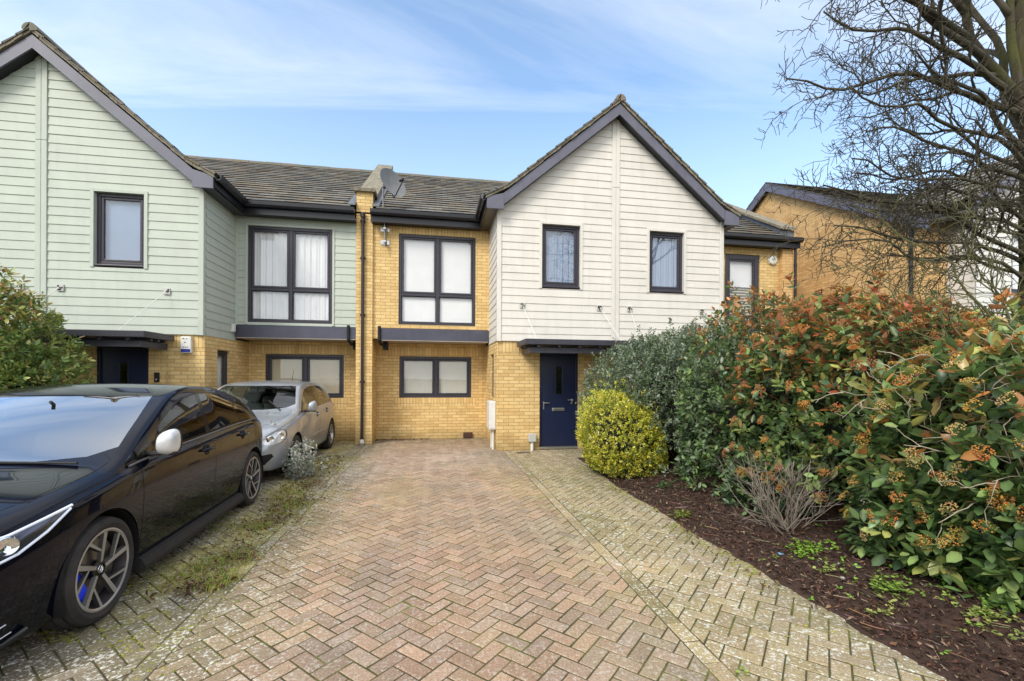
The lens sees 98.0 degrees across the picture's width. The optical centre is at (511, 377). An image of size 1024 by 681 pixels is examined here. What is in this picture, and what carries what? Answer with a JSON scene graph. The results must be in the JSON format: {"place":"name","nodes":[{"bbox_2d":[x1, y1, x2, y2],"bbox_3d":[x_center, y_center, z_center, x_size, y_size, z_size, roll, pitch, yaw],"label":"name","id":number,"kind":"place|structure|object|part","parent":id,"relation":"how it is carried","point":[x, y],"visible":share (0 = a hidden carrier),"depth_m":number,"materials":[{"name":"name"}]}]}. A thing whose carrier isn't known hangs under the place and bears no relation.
{"place":"outdoors","nodes":[
{"label":"outdoors","id":0,"kind":"place"},
{"bbox_2d":[0,440,363,680],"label":"neighbour driveway","id":1,"kind":"structure","parent":0,"point":[11,653],"depth_m":2.88,"materials":[{"name":"grey brick"}]},
{"bbox_2d":[0,263,98,390],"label":"evergreen shrub","id":2,"kind":"object","parent":1,"relation":"on","point":[15,372],"visible":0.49,"depth_m":6.34,"materials":[{"name":"green plant"}]},
{"bbox_2d":[0,383,262,649],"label":"hatchback car","id":3,"kind":"object","parent":1,"relation":"on","point":[106,489],"visible":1,"depth_m":3.29,"materials":[{"name":"black metal"}]},
{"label":"rear window","id":4,"kind":"part","parent":3,"relation":"part of","materials":[{"name":"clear glass"}]},
{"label":"side window","id":5,"kind":"part","parent":3,"relation":"part of","materials":[{"name":"black glass"}]},
{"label":"quarter window","id":6,"kind":"part","parent":3,"relation":"part of","materials":[{"name":"black glass"}]},
{"bbox_2d":[143,468,341,597],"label":"grass","id":7,"kind":"structure","parent":1,"relation":"on","point":[218,576],"depth_m":3.79,"materials":[{"name":"green plant"}]},
{"bbox_2d":[217,371,334,473],"bbox_3d":[-4.538,0.667,8.220,2.026,1.723,4.204,0,0,-11],"label":"hatchback car","id":8,"kind":"object","parent":1,"relation":"on","point":[298,411],"visible":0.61,"depth_m":8.02,"materials":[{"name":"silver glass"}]},
{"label":"rear window","id":9,"kind":"part","parent":8,"relation":"part of","materials":[{"name":"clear glass"}]},
{"bbox_2d":[266,411,328,480],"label":"silver plant","id":10,"kind":"object","parent":1,"relation":"on","point":[296,467],"visible":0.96,"depth_m":6.75,"materials":[{"name":"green plant"}]},
{"bbox_2d":[0,438,947,680],"bbox_3d":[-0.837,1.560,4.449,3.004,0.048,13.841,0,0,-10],"label":"driveway","id":11,"kind":"structure","parent":0,"point":[592,658],"depth_m":3.18,"materials":[{"name":"brown brick"}]},
{"bbox_2d":[14,457,918,679],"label":"moss","id":12,"kind":"object","parent":11,"relation":"on","point":[166,612],"visible":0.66,"depth_m":3.36,"materials":[{"name":"green plant"}]},
{"bbox_2d":[145,438,961,680],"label":"dead leaves","id":13,"kind":"object","parent":11,"relation":"on","point":[187,592],"visible":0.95,"depth_m":4.01,"materials":[{"name":"plant"}]},
{"bbox_2d":[0,0,1017,208],"label":"sky","id":14,"kind":"structure","parent":0,"point":[475,89],"materials":[{"name":"blue"}]},
{"bbox_2d":[615,94,803,423],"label":"terraced house","id":15,"kind":"structure","parent":0,"point":[690,242],"depth_m":10.14,"materials":[{"name":"wood"}]},
{"bbox_2d":[649,232,683,293],"bbox_3d":[3.493,-2.625,10.176,0.920,1.365,0.171,0,0,-10],"label":"window","id":16,"kind":"structure","parent":15,"relation":"in","point":[665,276],"depth_m":10.23,"materials":[{"name":"glass"}]},
{"bbox_2d":[725,254,758,332],"bbox_3d":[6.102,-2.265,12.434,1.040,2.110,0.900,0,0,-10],"label":"window","id":17,"kind":"structure","parent":15,"relation":"in","point":[743,270],"depth_m":12.07,"materials":[{"name":"glass"}]},
{"bbox_2d":[768,255,776,264],"bbox_3d":[7.073,-3.195,12.073,0.270,0.270,0.081,0,0,-10],"label":"alarm box","id":18,"kind":"object","parent":15,"relation":"attached to","point":[772,260],"visible":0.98,"depth_m":12.05,"materials":[{"name":"white plastic"}]},
{"bbox_2d":[504,449,946,680],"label":"path","id":19,"kind":"structure","parent":0,"point":[773,660],"depth_m":3.16,"materials":[{"name":"grey brick"}]},
{"bbox_2d":[746,155,1019,373],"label":"terraced house","id":20,"kind":"structure","parent":0,"point":[808,287],"depth_m":11.75,"materials":[{"name":"brick"}]},
{"bbox_2d":[1011,231,1018,293],"bbox_3d":[11.550,-2.575,10.080,0.880,1.435,0.168,0,0,-10],"label":"window","id":21,"kind":"structure","parent":20,"relation":"in","point":[1014,287],"depth_m":10.12,"materials":[{"name":"white glass"}]},
{"label":"ground","id":22,"kind":"structure","parent":0,"visible":0},
{"bbox_2d":[0,22,206,382],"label":"terraced house","id":23,"kind":"structure","parent":22,"relation":"on","point":[20,147],"depth_m":7.95,"materials":[{"name":"wood"}]},
{"bbox_2d":[12,22,373,440],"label":"terraced house","id":24,"kind":"structure","parent":22,"relation":"on","point":[254,279],"depth_m":8.41,"materials":[{"name":"wood"}]},
{"bbox_2d":[94,193,143,268],"bbox_3d":[-7.256,-2.734,8.286,0.890,1.355,0.148,0,0,-10],"label":"window","id":25,"kind":"structure","parent":24,"relation":"in","point":[120,218],"depth_m":8.33,"materials":[{"name":"glass"}]},
{"bbox_2d":[101,349,146,382],"bbox_3d":[-7.246,0.458,8.311,0.764,1.981,0.113,0,0,-10],"label":"door","id":26,"kind":"structure","parent":24,"relation":"in","point":[117,365],"depth_m":8.34,"materials":[{"name":"blue paint"}]},
{"bbox_2d":[180,336,192,352],"bbox_3d":[-6.147,-0.626,8.414,0.180,0.310,0.082,0,0,-10],"label":"alarm box","id":27,"kind":"object","parent":24,"relation":"attached to","point":[186,344],"visible":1,"depth_m":8.38,"materials":[{"name":"white plastic"}]},
{"bbox_2d":[217,350,226,392],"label":"window","id":28,"kind":"structure","parent":24,"relation":"in","point":[221,355],"depth_m":9.43,"materials":[{"name":"grey glass"}]},
{"bbox_2d":[248,225,331,323],"bbox_3d":[-4.980,-2.305,10.061,1.770,2.140,0.101,0,0,-10],"label":"window","id":29,"kind":"structure","parent":24,"relation":"in","point":[290,269],"depth_m":10.05,"materials":[{"name":"glass"}]},
{"bbox_2d":[266,354,343,397],"bbox_3d":[-5.009,-0.040,10.828,1.780,1.050,0.078,0,0,-10],"label":"window","id":30,"kind":"structure","parent":24,"relation":"in","point":[325,370],"depth_m":10.85,"materials":[{"name":"glass"}]},
{"bbox_2d":[348,94,632,450],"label":"terraced house","id":31,"kind":"structure","parent":22,"relation":"on","point":[485,308],"depth_m":10.06,"materials":[{"name":"brick"}]},
{"bbox_2d":[380,168,405,246],"bbox_3d":[-2.705,-3.873,10.056,0.575,1.719,0.687,0,0,-10],"label":"satellite dish","id":32,"kind":"object","parent":31,"relation":"attached to","point":[392,181],"visible":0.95,"depth_m":10.10,"materials":[{"name":"metal"}]},
{"bbox_2d":[399,356,470,397],"bbox_3d":[-1.946,-0.020,11.370,1.800,1.040,0.090,0,0,-10],"label":"window","id":33,"kind":"structure","parent":31,"relation":"in","point":[437,377],"depth_m":11.37,"materials":[{"name":"grey glass"}]},
{"bbox_2d":[399,234,475,325],"bbox_3d":[-1.776,-2.314,10.635,1.800,2.130,0.078,0,0,-10],"label":"window","id":34,"kind":"structure","parent":31,"relation":"in","point":[437,273],"depth_m":10.64,"materials":[{"name":"glass"}]},
{"bbox_2d":[492,355,493,397],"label":"window","id":35,"kind":"structure","parent":31,"relation":"in","point":[493,355],"depth_m":10.45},
{"bbox_2d":[541,355,574,445],"bbox_3d":[1.019,0.500,9.755,0.764,1.981,0.113,0,0,-10],"label":"door","id":36,"kind":"structure","parent":31,"relation":"in","point":[558,372],"depth_m":9.78,"materials":[{"name":"blue paint"}]},
{"bbox_2d":[542,225,579,289],"bbox_3d":[1.055,-2.637,9.750,0.930,1.365,0.170,0,0,-10],"label":"window","id":37,"kind":"structure","parent":31,"relation":"in","point":[560,244],"depth_m":9.80,"materials":[{"name":"glass"}]},
{"bbox_2d":[578,451,1023,680],"bbox_3d":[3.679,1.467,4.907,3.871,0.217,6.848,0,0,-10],"label":"bark mulch","id":38,"kind":"object","parent":22,"relation":"on","point":[943,641],"visible":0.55,"depth_m":3.29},
{"bbox_2d":[575,371,669,478],"bbox_3d":[1.736,0.722,7.116,1.490,1.698,1.567,0,0,-10],"label":"variegated shrub","id":39,"kind":"object","parent":38,"relation":"on","point":[607,438],"visible":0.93,"depth_m":6.72,"materials":[{"name":"yellow plant"}]},
{"bbox_2d":[650,478,681,489],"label":"weed","id":40,"kind":"object","parent":38,"relation":"on","point":[664,484],"visible":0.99,"depth_m":6.03,"materials":[{"name":"green plant"}]},
{"bbox_2d":[575,310,760,476],"bbox_3d":[2.871,0.227,7.747,3.424,2.705,3.102,0,0,-10],"label":"evergreen shrub","id":41,"kind":"object","parent":38,"relation":"on","point":[660,381],"visible":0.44,"depth_m":7.24,"materials":[{"name":"green plant"}]},
{"bbox_2d":[660,500,700,521],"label":"weed","id":42,"kind":"object","parent":38,"relation":"on","point":[681,514],"visible":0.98,"depth_m":4.94,"materials":[{"name":"green plant"}]},
{"bbox_2d":[670,281,861,498],"bbox_3d":[3.333,0.171,5.952,2.589,2.846,2.340,0,0,-10],"label":"evergreen shrub","id":43,"kind":"object","parent":38,"relation":"on","point":[737,323],"visible":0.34,"depth_m":5.67,"materials":[{"name":"green plant"}]},
{"bbox_2d":[715,456,820,518],"bbox_3d":[2.811,1.233,5.002,0.961,0.776,1.033,0,0,-10],"label":"evergreen shrub","id":44,"kind":"object","parent":38,"relation":"on","point":[747,500],"visible":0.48,"depth_m":4.94,"materials":[{"name":"green plant"}]},
{"bbox_2d":[718,435,850,540],"bbox_3d":[2.629,1.153,4.191,1.205,1.235,1.167,0,0,10],"label":"bare bush","id":45,"kind":"object","parent":38,"relation":"on","point":[792,521],"visible":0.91,"depth_m":4.19,"materials":[{"name":"grey plant"}]},
{"bbox_2d":[759,538,856,562],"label":"weed","id":46,"kind":"object","parent":38,"relation":"on","point":[811,549],"visible":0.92,"depth_m":3.75,"materials":[{"name":"green plant"}]},
{"bbox_2d":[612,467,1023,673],"bbox_3d":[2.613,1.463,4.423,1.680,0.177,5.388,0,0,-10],"label":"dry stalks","id":47,"kind":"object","parent":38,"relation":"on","point":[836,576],"visible":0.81,"depth_m":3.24,"materials":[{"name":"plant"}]},
{"bbox_2d":[810,558,845,571],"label":"weed","id":48,"kind":"object","parent":38,"relation":"on","point":[824,568],"visible":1,"depth_m":3.43,"materials":[{"name":"green plant"}]},
{"bbox_2d":[722,271,1018,508],"bbox_3d":[3.966,0.196,4.715,3.065,2.774,2.614,0,0,-10],"label":"evergreen shrub","id":49,"kind":"object","parent":38,"relation":"on","point":[827,424],"visible":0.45,"depth_m":4.51,"materials":[{"name":"green plant"}]},
{"bbox_2d":[736,593,1023,674],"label":"weed","id":50,"kind":"object","parent":38,"relation":"on","point":[973,609],"visible":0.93,"depth_m":2.66,"materials":[{"name":"green plant"}]},
{"bbox_2d":[746,0,1023,322],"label":"bare tree","id":51,"kind":"object","parent":38,"relation":"on","point":[988,68],"visible":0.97,"depth_m":5.13,"materials":[{"name":"brown plant"}]},
{"bbox_2d":[863,594,910,615],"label":"weed","id":52,"kind":"object","parent":38,"relation":"on","point":[882,610],"visible":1,"depth_m":2.88,"materials":[{"name":"green plant"}]},
{"bbox_2d":[753,157,1023,542],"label":"bare shrub","id":53,"kind":"object","parent":38,"relation":"on","point":[979,304],"visible":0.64,"depth_m":4.03,"materials":[{"name":"brown plant"}]},
{"bbox_2d":[806,523,976,599],"bbox_3d":[2.993,1.452,3.315,1.286,0.190,1.478,0,0,36],"label":"weed","id":54,"kind":"object","parent":38,"relation":"on","point":[909,571],"visible":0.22,"depth_m":3.28,"materials":[{"name":"green plant"}]},
{"bbox_2d":[839,562,950,601],"bbox_3d":[2.681,1.449,3.141,0.585,0.128,0.495,0,0,30],"label":"weed","id":55,"kind":"object","parent":38,"relation":"on","point":[888,584],"visible":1,"depth_m":3.10,"materials":[{"name":"green plant"}]},
{"bbox_2d":[811,285,1023,486],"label":"evergreen shrub","id":56,"kind":"object","parent":38,"relation":"on","point":[1017,308],"visible":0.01,"depth_m":5.27,"materials":[{"name":"green plant"}]},
{"bbox_2d":[832,288,1023,615],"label":"evergreen shrub","id":57,"kind":"object","parent":38,"relation":"on","point":[916,511],"visible":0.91,"depth_m":3.13,"materials":[{"name":"green plant"}]},
{"bbox_2d":[931,565,1009,597],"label":"weed","id":58,"kind":"object","parent":38,"relation":"on","point":[975,586],"visible":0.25,"depth_m":3.02,"materials":[{"name":"green plant"}]},
{"bbox_2d":[940,583,1023,654],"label":"weed","id":59,"kind":"object","parent":38,"relation":"on","point":[1001,605],"visible":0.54,"depth_m":2.74,"materials":[{"name":"green plant"}]}
]}

